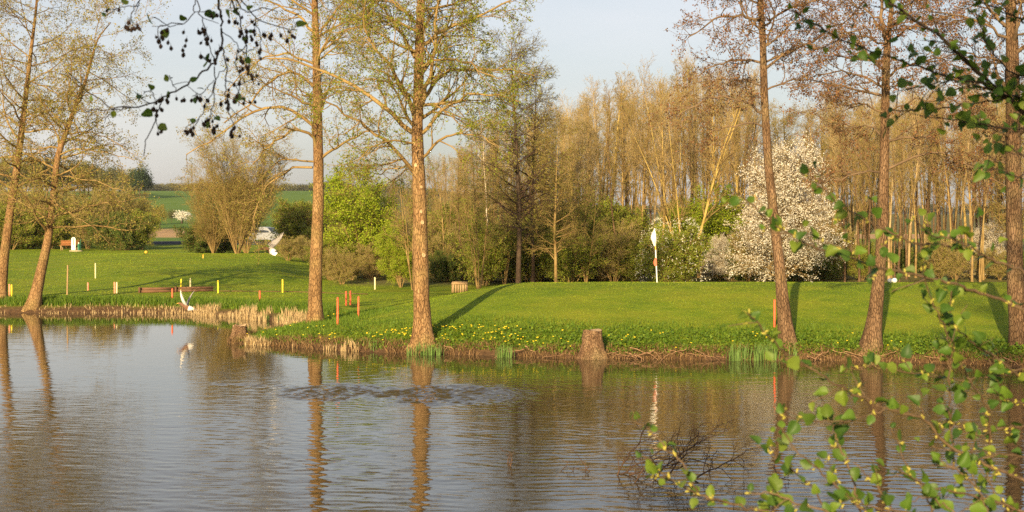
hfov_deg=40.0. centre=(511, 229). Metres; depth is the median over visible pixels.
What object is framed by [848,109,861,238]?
wood tree
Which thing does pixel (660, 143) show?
wood tree
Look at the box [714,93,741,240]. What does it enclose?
wood tree
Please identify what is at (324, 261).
bush
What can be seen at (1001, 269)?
bush
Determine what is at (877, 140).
wood tree
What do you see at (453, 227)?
bush
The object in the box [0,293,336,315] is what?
bank grass
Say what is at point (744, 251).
bush
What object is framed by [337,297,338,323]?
marker stake
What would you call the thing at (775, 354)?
iris clump
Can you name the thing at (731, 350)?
iris clump
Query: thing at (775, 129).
wood tree
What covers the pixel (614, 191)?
bush
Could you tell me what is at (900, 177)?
wood tree
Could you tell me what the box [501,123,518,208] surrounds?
wood tree
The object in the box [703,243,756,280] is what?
bush
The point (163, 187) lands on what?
distant tree
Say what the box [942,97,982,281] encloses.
wood tree
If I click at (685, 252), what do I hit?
flowering bush
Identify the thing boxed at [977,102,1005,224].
wood tree
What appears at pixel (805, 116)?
wood tree
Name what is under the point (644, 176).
wood tree
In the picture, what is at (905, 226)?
wood tree
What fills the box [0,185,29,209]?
hedge bush
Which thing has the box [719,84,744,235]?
wood tree
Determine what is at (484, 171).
birch tree
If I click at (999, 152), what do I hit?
wood tree
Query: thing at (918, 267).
bush
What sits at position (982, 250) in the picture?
wood tree
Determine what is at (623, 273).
bush
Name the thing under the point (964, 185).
wood tree
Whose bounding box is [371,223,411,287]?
tree
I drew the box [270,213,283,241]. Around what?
scrub bush
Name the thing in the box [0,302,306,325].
dry reeds
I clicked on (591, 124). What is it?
wood tree
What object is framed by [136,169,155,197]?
fir tree
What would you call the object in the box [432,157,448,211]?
wood tree
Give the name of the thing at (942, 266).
bush
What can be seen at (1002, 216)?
wood tree
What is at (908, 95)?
wood tree
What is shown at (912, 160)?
wood tree
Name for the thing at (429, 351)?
iris clump
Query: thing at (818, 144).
wood tree
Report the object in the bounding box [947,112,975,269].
wood tree
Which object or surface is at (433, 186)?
wood tree
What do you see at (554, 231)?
tree
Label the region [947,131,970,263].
wood tree
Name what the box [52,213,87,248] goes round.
hedge bush
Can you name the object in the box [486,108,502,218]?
wood tree
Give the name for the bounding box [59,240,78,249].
park bench
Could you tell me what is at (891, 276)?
wood tree
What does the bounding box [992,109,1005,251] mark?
wood tree
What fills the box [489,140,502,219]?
wood tree
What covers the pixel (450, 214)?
wood tree
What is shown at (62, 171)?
distant tree
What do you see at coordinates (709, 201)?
willow tree
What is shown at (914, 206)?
wood tree
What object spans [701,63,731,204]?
wood tree
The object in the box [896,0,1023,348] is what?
alder tree
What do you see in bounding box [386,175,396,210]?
wood tree
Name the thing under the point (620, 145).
wood tree
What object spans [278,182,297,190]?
distant tree
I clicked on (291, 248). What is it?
brushwood
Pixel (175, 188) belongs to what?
distant tree
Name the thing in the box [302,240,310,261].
brushwood
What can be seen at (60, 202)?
hedge bush
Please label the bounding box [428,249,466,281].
bush
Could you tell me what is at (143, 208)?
hedge tree
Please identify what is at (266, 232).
parked car
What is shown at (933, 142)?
wood tree
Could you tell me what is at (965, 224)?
wood tree
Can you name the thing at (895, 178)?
wood tree
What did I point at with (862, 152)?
wood tree
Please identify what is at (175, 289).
board edging
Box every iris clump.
[407,346,416,355]
[419,342,427,354]
[426,342,436,355]
[432,344,443,355]
[495,343,505,357]
[502,344,514,357]
[726,343,736,360]
[730,342,742,360]
[743,341,751,359]
[749,342,761,360]
[756,342,769,360]
[764,342,775,359]
[767,345,780,359]
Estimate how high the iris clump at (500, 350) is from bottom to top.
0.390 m
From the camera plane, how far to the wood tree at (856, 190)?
68.80 m
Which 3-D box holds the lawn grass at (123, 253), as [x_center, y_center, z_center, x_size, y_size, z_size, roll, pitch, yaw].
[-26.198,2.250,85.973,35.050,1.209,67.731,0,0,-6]
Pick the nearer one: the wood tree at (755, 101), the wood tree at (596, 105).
the wood tree at (596, 105)
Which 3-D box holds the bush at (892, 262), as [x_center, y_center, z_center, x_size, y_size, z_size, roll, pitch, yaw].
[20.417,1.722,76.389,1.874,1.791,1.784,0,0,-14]
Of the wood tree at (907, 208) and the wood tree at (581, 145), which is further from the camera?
the wood tree at (907, 208)
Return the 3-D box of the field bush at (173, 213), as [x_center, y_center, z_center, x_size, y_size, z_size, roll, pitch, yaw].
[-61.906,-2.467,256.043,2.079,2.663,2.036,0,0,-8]
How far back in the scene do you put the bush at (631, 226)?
69.03 m
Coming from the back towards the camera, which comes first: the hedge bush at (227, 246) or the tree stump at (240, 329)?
the hedge bush at (227, 246)
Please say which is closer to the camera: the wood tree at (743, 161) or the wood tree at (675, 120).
the wood tree at (743, 161)
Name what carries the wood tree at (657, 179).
on the ground at (174, 200)
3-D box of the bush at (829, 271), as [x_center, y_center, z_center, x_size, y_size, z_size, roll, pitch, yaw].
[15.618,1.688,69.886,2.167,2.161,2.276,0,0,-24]
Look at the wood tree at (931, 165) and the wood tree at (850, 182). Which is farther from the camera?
the wood tree at (850, 182)
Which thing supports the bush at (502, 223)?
on the ground at (174, 200)
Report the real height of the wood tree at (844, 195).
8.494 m
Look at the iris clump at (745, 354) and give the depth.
34.41 m
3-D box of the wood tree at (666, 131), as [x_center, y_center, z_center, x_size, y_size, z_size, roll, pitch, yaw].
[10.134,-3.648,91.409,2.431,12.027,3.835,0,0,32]
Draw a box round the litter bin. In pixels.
[77,239,80,249]
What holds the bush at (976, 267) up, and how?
on the ground at (174, 200)
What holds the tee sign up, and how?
on the ground at (174, 200)
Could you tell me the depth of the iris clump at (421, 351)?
35.88 m
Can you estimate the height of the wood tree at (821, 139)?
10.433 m
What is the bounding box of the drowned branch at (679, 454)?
[617,411,761,483]
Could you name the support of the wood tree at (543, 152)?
on the ground at (174, 200)
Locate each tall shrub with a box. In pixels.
[173,163,252,252]
[181,123,303,253]
[204,161,289,252]
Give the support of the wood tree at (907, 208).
on the ground at (174, 200)
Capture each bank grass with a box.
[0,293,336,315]
[225,315,1023,367]
[235,305,1023,361]
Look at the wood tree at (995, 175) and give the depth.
83.76 m
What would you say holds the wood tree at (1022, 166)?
on the ground at (174, 200)
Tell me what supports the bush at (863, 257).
on the ground at (174, 200)
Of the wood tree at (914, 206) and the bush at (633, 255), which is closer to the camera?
the bush at (633, 255)
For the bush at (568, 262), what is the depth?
65.28 m
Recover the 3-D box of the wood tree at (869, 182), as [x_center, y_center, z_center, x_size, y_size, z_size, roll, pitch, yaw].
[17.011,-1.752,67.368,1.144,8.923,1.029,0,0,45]
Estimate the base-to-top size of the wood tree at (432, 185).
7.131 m
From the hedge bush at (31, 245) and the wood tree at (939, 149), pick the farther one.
the hedge bush at (31, 245)
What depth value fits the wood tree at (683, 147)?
81.96 m
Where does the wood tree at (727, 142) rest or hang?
on the ground at (174, 200)
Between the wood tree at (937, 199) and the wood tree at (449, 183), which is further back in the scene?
the wood tree at (449, 183)
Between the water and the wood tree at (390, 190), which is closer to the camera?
the water
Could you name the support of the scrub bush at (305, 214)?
on the ground at (174, 200)
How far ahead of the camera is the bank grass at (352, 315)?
37.42 m
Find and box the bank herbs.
[239,309,1023,362]
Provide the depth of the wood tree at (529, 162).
72.87 m
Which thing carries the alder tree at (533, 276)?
on the ground at (174, 200)
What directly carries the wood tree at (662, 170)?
on the ground at (174, 200)
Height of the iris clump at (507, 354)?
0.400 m
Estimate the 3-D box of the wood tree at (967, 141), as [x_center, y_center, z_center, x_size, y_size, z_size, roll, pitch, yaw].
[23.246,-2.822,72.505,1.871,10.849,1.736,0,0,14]
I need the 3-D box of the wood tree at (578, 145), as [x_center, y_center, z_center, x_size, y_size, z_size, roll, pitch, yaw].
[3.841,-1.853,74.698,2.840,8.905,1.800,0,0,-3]
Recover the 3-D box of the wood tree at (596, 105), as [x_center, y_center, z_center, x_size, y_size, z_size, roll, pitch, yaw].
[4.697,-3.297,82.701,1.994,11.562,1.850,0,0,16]
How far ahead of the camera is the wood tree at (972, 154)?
97.36 m
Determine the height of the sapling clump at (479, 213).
5.950 m
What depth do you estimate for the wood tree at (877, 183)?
89.37 m
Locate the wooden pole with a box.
[66,265,68,294]
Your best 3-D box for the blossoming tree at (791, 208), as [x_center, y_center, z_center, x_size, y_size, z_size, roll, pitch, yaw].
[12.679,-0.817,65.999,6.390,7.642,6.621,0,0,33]
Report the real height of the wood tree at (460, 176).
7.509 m
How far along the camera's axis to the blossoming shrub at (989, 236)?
71.73 m
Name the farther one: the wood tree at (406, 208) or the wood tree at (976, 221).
the wood tree at (976, 221)
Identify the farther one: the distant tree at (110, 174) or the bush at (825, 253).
the distant tree at (110, 174)
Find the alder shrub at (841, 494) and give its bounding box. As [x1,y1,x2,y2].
[630,161,1023,511]
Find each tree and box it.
[0,0,124,298]
[0,0,172,311]
[0,165,8,186]
[1,159,12,188]
[11,155,42,193]
[21,154,43,196]
[34,164,52,197]
[39,154,59,195]
[58,165,75,195]
[60,159,75,192]
[70,158,89,192]
[76,158,98,191]
[84,177,107,219]
[94,198,159,220]
[95,168,119,189]
[98,162,121,185]
[115,174,140,193]
[125,167,140,196]
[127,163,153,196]
[130,191,151,230]
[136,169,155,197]
[148,184,168,190]
[149,184,173,190]
[167,183,184,190]
[170,0,409,322]
[222,0,552,351]
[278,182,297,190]
[284,183,312,190]
[306,154,406,277]
[323,187,352,238]
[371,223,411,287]
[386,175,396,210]
[389,177,402,220]
[394,192,410,234]
[401,164,412,228]
[425,157,439,212]
[429,165,439,209]
[430,154,449,252]
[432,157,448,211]
[432,157,463,225]
[439,158,454,203]
[442,156,467,199]
[445,192,455,242]
[446,150,480,216]
[447,149,469,279]
[452,179,462,232]
[453,142,469,195]
[458,15,569,282]
[460,150,486,202]
[461,181,470,229]
[462,127,512,232]
[464,122,488,216]
[464,132,479,210]
[464,162,472,222]
[473,126,495,222]
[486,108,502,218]
[486,119,522,217]
[486,126,507,279]
[489,49,578,282]
[489,107,509,214]
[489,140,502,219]
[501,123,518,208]
[508,117,528,214]
[512,117,588,281]
[520,107,532,218]
[522,108,572,216]
[526,96,554,279]
[537,96,555,169]
[543,115,563,214]
[548,104,586,194]
[550,98,593,202]
[556,106,580,173]
[557,94,577,203]
[557,117,570,181]
[558,110,608,204]
[573,106,583,206]
[575,89,600,275]
[575,101,603,168]
[577,77,605,201]
[577,91,598,199]
[577,108,606,278]
[578,95,597,184]
[590,89,628,207]
[591,80,621,196]
[591,121,619,199]
[592,97,618,209]
[596,63,634,210]
[598,97,619,196]
[599,71,637,206]
[599,100,617,281]
[610,94,637,208]
[611,90,629,189]
[612,100,628,174]
[612,103,639,210]
[615,49,775,279]
[616,88,669,212]
[618,79,665,214]
[620,73,644,207]
[626,90,657,205]
[626,92,658,277]
[627,99,648,210]
[634,74,655,221]
[634,206,653,213]
[635,102,661,274]
[640,96,686,227]
[641,0,876,347]
[641,70,682,276]
[644,76,677,187]
[645,80,683,202]
[650,85,672,199]
[652,73,708,200]
[653,91,675,225]
[661,57,699,209]
[662,110,678,212]
[667,89,685,231]
[672,46,701,194]
[675,58,707,204]
[676,77,709,273]
[678,89,697,201]
[679,56,696,208]
[685,68,715,183]
[685,90,706,273]
[691,64,726,269]
[697,73,722,217]
[698,68,714,207]
[698,68,734,203]
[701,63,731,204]
[701,82,720,174]
[709,68,742,228]
[712,74,731,191]
[713,83,762,233]
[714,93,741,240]
[714,101,743,209]
[716,68,750,235]
[718,99,734,195]
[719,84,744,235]
[720,131,853,281]
[724,86,744,194]
[725,85,759,233]
[728,93,748,220]
[732,76,760,235]
[740,63,759,197]
[741,73,762,199]
[746,99,762,221]
[751,110,798,230]
[756,111,797,232]
[757,99,825,229]
[776,0,1023,356]
[787,0,1023,192]
[795,100,819,232]
[796,105,853,230]
[796,112,816,207]
[797,105,823,196]
[801,106,838,220]
[812,89,827,202]
[813,133,858,236]
[819,114,854,224]
[824,85,874,244]
[825,87,852,223]
[825,121,860,234]
[828,94,852,246]
[829,103,848,282]
[836,113,851,269]
[836,135,849,273]
[840,120,869,281]
[841,101,894,238]
[846,104,897,247]
[847,98,872,236]
[848,97,891,229]
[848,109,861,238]
[850,119,875,272]
[852,88,879,273]
[853,109,879,246]
[856,131,875,238]
[857,102,876,277]
[864,93,899,277]
[867,88,894,248]
[871,99,912,244]
[872,116,890,228]
[887,101,914,279]
[889,103,917,278]
[889,111,914,249]
[889,112,918,281]
[889,126,900,277]
[890,99,908,250]
[890,99,927,277]
[892,117,915,247]
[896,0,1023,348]
[898,85,958,261]
[898,86,945,265]
[900,94,930,248]
[902,86,926,243]
[903,107,924,249]
[904,76,927,251]
[907,91,931,276]
[914,95,946,241]
[917,97,946,226]
[917,203,945,212]
[918,89,947,262]
[919,125,934,272]
[920,97,953,253]
[920,113,947,256]
[922,92,961,277]
[922,113,938,232]
[925,77,949,245]
[931,92,955,242]
[938,86,954,267]
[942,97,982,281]
[944,122,955,240]
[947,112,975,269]
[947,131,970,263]
[949,74,975,276]
[952,66,975,262]
[953,75,977,236]
[955,74,976,212]
[957,107,976,267]
[964,84,982,248]
[964,84,987,227]
[965,111,999,279]
[967,129,983,276]
[970,104,1023,225]
[973,88,1023,225]
[974,90,1005,281]
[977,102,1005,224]
[979,91,991,242]
[984,100,1023,238]
[985,107,1002,241]
[989,118,1004,227]
[990,105,1003,237]
[990,105,1023,176]
[991,100,1022,193]
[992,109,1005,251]
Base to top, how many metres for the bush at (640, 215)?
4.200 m
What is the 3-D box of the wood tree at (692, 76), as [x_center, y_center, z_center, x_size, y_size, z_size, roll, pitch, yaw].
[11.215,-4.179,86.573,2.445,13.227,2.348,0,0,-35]
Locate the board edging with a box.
[138,286,362,293]
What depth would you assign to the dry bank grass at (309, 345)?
34.91 m
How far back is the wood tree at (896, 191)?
90.20 m
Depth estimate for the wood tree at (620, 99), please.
74.05 m
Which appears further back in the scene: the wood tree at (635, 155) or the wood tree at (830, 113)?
the wood tree at (830, 113)
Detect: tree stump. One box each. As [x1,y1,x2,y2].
[228,324,247,341]
[575,329,608,359]
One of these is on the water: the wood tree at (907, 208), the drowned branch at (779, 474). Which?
the drowned branch at (779, 474)
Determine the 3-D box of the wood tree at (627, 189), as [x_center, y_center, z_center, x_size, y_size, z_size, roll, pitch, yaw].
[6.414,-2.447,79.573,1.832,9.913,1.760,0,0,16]
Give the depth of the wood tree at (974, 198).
72.64 m
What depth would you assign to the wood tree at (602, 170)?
72.93 m
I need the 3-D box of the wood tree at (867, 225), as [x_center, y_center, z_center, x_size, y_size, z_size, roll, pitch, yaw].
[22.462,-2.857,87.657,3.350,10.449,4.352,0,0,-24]
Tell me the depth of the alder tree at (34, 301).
53.98 m
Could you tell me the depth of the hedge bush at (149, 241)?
118.46 m
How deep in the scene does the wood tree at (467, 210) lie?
74.56 m
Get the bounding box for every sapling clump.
[380,140,454,289]
[442,155,507,288]
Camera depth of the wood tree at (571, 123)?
97.73 m
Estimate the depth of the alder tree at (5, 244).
55.37 m
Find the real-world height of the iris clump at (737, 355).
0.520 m
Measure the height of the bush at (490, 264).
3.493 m
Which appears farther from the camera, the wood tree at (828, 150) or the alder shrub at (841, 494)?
the wood tree at (828, 150)
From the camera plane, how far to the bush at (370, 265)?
69.52 m
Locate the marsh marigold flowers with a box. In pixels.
[246,312,892,347]
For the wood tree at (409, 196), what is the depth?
81.97 m
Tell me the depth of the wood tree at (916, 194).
99.88 m
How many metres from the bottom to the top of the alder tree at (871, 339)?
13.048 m
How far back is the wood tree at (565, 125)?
111.66 m
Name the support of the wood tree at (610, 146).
on the ground at (174, 200)
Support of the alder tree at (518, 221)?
on the ground at (174, 200)
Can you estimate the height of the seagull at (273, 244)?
0.753 m
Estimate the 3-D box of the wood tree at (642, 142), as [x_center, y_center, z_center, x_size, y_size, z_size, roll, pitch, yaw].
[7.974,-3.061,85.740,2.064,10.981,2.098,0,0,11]
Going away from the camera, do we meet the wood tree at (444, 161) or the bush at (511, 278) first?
the bush at (511, 278)
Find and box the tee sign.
[71,237,75,249]
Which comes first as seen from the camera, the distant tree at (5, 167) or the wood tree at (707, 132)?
the wood tree at (707, 132)
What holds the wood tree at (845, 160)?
on the ground at (174, 200)
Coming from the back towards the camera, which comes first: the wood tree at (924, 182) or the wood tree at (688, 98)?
the wood tree at (924, 182)
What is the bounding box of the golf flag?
[651,228,657,281]
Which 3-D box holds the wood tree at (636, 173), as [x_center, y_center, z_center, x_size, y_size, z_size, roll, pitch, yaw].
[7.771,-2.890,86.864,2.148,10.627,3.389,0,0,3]
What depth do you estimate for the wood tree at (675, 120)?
83.96 m
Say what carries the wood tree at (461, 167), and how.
on the ground at (174, 200)
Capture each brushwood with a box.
[276,234,305,260]
[288,235,310,260]
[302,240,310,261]
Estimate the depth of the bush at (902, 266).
76.53 m
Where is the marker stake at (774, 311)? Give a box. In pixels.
[773,299,775,326]
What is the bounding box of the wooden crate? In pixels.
[451,281,467,292]
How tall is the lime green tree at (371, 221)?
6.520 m
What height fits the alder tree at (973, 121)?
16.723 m
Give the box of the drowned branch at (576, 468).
[561,446,589,471]
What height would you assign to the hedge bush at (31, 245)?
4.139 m
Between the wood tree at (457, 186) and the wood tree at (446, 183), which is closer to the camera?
the wood tree at (457, 186)
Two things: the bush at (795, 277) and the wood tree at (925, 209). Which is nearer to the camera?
the bush at (795, 277)
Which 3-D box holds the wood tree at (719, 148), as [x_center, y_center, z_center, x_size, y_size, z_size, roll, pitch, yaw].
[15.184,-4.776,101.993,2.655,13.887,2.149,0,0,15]
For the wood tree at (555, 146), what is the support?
on the ground at (174, 200)
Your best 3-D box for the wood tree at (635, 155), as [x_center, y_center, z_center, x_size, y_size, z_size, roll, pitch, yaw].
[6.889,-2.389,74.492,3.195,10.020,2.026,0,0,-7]
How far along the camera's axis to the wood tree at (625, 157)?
89.13 m
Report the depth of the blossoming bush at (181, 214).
249.77 m
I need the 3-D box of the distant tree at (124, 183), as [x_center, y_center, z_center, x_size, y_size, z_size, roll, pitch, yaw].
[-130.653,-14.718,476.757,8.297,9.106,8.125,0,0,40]
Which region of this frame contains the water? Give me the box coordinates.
[0,313,1023,511]
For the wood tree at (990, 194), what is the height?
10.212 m
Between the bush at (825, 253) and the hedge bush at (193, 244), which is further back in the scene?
the hedge bush at (193, 244)
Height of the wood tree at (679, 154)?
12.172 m
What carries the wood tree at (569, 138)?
on the ground at (174, 200)
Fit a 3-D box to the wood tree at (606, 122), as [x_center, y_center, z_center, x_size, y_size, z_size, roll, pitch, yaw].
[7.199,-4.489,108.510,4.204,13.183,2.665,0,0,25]
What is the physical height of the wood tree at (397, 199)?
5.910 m
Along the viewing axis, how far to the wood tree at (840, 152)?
80.79 m
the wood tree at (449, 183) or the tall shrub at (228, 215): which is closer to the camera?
the wood tree at (449, 183)
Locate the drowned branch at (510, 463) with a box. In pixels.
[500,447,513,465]
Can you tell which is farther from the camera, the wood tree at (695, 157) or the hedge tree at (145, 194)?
the hedge tree at (145, 194)
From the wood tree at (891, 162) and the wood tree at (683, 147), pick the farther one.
the wood tree at (891, 162)
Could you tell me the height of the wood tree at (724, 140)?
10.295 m
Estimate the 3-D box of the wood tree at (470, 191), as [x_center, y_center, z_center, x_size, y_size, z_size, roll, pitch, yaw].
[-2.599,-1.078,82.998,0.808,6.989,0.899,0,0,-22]
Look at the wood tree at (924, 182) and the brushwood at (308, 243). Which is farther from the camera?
the wood tree at (924, 182)
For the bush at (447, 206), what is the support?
on the ground at (174, 200)
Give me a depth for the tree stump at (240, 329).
40.13 m
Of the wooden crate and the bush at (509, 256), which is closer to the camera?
the wooden crate
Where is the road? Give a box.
[17,241,268,244]
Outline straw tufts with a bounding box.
[244,334,358,351]
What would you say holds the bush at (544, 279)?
on the ground at (174, 200)
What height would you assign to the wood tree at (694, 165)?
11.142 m
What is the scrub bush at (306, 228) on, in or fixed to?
on the ground at (174, 200)
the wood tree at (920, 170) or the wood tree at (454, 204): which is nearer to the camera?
the wood tree at (454, 204)
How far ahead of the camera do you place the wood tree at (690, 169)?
74.77 m
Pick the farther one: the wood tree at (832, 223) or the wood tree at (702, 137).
the wood tree at (702, 137)
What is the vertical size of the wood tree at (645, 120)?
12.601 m
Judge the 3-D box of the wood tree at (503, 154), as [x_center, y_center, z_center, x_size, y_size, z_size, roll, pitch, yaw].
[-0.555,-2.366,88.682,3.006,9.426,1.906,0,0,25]
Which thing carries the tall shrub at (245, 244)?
on the ground at (174, 200)
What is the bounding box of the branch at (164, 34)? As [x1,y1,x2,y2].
[68,0,306,155]
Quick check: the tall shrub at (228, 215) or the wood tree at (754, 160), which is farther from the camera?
the tall shrub at (228, 215)
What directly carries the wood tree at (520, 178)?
on the ground at (174, 200)
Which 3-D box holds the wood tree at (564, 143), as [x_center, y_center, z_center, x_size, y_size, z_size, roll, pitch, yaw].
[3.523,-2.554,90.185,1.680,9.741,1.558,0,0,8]
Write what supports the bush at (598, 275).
on the ground at (174, 200)
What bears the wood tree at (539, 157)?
on the ground at (174, 200)
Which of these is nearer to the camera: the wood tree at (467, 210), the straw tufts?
the straw tufts
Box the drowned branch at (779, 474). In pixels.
[772,464,789,480]
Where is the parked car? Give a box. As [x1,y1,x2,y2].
[249,227,279,240]
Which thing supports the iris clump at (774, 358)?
on the ground at (174, 200)
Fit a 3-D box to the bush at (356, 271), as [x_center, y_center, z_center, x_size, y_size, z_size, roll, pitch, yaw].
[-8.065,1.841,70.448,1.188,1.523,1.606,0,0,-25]
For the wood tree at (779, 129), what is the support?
on the ground at (174, 200)
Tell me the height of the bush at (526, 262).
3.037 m
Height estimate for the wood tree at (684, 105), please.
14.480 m
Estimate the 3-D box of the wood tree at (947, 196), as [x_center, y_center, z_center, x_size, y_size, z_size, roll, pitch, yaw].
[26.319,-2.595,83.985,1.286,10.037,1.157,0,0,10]
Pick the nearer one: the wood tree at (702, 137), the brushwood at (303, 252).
the brushwood at (303, 252)
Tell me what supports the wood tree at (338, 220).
on the ground at (174, 200)
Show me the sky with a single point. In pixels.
(586, 39)
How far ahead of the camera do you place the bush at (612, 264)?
67.13 m
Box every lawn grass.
[8,250,371,301]
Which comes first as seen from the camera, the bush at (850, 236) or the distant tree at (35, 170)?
the bush at (850, 236)
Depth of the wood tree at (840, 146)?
68.13 m
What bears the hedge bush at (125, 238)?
on the ground at (174, 200)
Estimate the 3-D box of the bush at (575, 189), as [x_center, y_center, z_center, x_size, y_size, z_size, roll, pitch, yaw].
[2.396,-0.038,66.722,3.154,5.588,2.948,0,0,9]
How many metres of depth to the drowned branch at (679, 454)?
18.10 m
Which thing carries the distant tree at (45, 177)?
on the ground at (174, 200)
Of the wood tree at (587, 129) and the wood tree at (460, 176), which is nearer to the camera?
the wood tree at (587, 129)
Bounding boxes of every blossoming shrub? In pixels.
[698,232,737,280]
[965,217,1005,277]
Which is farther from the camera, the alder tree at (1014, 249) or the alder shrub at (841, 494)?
the alder tree at (1014, 249)
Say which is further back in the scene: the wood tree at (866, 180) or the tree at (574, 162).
the tree at (574, 162)
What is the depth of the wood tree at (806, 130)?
89.27 m
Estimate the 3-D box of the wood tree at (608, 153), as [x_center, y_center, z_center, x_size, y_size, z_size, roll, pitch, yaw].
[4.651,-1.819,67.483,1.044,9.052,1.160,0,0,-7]
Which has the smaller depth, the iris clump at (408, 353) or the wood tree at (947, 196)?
the iris clump at (408, 353)
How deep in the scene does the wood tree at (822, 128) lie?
105.12 m
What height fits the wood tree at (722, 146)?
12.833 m
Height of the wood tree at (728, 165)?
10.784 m
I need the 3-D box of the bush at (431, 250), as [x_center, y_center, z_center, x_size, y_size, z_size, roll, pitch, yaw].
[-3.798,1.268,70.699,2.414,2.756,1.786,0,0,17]
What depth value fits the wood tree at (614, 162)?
76.38 m
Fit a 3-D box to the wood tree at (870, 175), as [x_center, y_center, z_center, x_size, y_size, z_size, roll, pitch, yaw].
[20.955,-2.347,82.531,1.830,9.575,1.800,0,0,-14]
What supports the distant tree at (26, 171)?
on the ground at (174, 200)
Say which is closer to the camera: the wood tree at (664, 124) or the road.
the wood tree at (664, 124)
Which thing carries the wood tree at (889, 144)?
on the ground at (174, 200)
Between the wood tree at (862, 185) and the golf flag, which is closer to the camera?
the golf flag
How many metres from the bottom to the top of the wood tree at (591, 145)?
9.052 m
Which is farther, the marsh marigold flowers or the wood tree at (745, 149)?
the wood tree at (745, 149)
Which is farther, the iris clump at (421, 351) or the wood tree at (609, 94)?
the wood tree at (609, 94)
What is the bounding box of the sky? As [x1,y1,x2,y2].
[0,0,1023,213]
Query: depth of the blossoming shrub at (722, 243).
69.61 m
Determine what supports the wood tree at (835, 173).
on the ground at (174, 200)
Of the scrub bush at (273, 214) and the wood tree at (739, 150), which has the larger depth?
the scrub bush at (273, 214)
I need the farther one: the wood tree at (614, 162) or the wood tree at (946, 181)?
the wood tree at (614, 162)
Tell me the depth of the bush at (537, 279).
67.76 m
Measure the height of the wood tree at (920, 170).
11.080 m
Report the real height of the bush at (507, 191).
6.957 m
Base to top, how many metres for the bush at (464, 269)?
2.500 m
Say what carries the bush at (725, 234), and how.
on the ground at (174, 200)
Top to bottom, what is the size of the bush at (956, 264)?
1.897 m
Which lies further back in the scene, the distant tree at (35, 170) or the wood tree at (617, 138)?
the distant tree at (35, 170)
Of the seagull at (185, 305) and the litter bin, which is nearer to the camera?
the seagull at (185, 305)
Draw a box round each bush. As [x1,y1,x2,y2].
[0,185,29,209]
[0,202,41,249]
[5,190,58,242]
[10,209,56,249]
[24,205,74,248]
[30,183,81,246]
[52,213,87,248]
[66,187,111,248]
[80,214,121,249]
[96,176,137,221]
[101,210,152,250]
[120,208,162,249]
[137,195,152,208]
[148,208,161,224]
[151,203,168,228]
[167,208,175,222]
[172,210,191,223]
[172,222,226,252]
[207,225,238,252]
[269,197,312,243]
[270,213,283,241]
[276,203,337,246]
[300,219,349,238]
[301,212,336,241]
[303,237,355,279]
[322,245,348,279]
[322,246,360,283]
[340,252,362,279]
[352,240,387,279]
[383,237,411,278]
[394,211,441,271]
[427,205,473,244]
[427,230,459,279]
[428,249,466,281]
[431,195,498,236]
[441,219,481,278]
[442,215,505,243]
[443,215,515,285]
[462,236,504,281]
[478,183,528,284]
[484,211,516,232]
[494,159,531,224]
[494,225,530,281]
[497,226,550,282]
[505,194,558,217]
[510,221,567,282]
[522,215,563,280]
[534,169,593,282]
[541,230,610,281]
[546,176,592,281]
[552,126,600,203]
[557,172,610,281]
[557,194,641,274]
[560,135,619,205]
[564,209,618,280]
[580,231,626,281]
[582,214,639,281]
[585,167,637,211]
[585,222,646,281]
[596,199,652,276]
[610,234,654,281]
[613,202,668,268]
[616,237,648,281]
[633,217,713,281]
[653,196,705,274]
[674,180,749,277]
[703,223,730,271]
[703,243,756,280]
[726,226,765,280]
[740,235,774,278]
[766,239,820,281]
[809,248,848,280]
[814,235,839,278]
[819,223,860,278]
[842,240,875,280]
[885,246,902,272]
[895,249,921,273]
[901,246,923,271]
[918,261,946,279]
[920,234,957,277]
[938,245,970,279]
[973,249,994,278]
[984,246,1006,279]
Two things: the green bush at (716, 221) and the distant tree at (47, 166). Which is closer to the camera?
the green bush at (716, 221)
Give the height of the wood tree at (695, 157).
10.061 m
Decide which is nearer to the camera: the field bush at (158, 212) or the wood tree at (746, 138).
the wood tree at (746, 138)
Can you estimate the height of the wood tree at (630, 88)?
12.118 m
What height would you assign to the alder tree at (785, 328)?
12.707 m
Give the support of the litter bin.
on the ground at (174, 200)
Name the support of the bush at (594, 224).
on the ground at (174, 200)
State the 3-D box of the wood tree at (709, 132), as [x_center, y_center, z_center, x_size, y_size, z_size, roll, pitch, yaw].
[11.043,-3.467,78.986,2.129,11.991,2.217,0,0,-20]
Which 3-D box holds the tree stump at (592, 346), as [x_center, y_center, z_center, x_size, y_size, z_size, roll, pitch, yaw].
[1.989,2.869,34.876,0.897,0.782,0.934,0,0,0]
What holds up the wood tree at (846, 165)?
on the ground at (174, 200)
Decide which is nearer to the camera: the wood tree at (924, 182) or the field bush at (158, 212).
the wood tree at (924, 182)
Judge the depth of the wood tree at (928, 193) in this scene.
77.62 m
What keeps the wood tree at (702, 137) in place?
on the ground at (174, 200)
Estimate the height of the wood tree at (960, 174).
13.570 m
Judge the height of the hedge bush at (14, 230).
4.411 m
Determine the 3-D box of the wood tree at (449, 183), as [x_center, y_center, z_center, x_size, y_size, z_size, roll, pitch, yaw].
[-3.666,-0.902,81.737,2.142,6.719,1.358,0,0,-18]
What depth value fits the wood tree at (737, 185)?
77.40 m
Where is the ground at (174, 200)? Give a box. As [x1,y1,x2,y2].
[0,191,1023,367]
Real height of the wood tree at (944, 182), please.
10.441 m
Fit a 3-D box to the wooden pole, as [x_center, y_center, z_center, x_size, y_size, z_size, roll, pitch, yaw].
[-18.491,2.180,58.500,0.077,1.392,0.050,0,0,0]

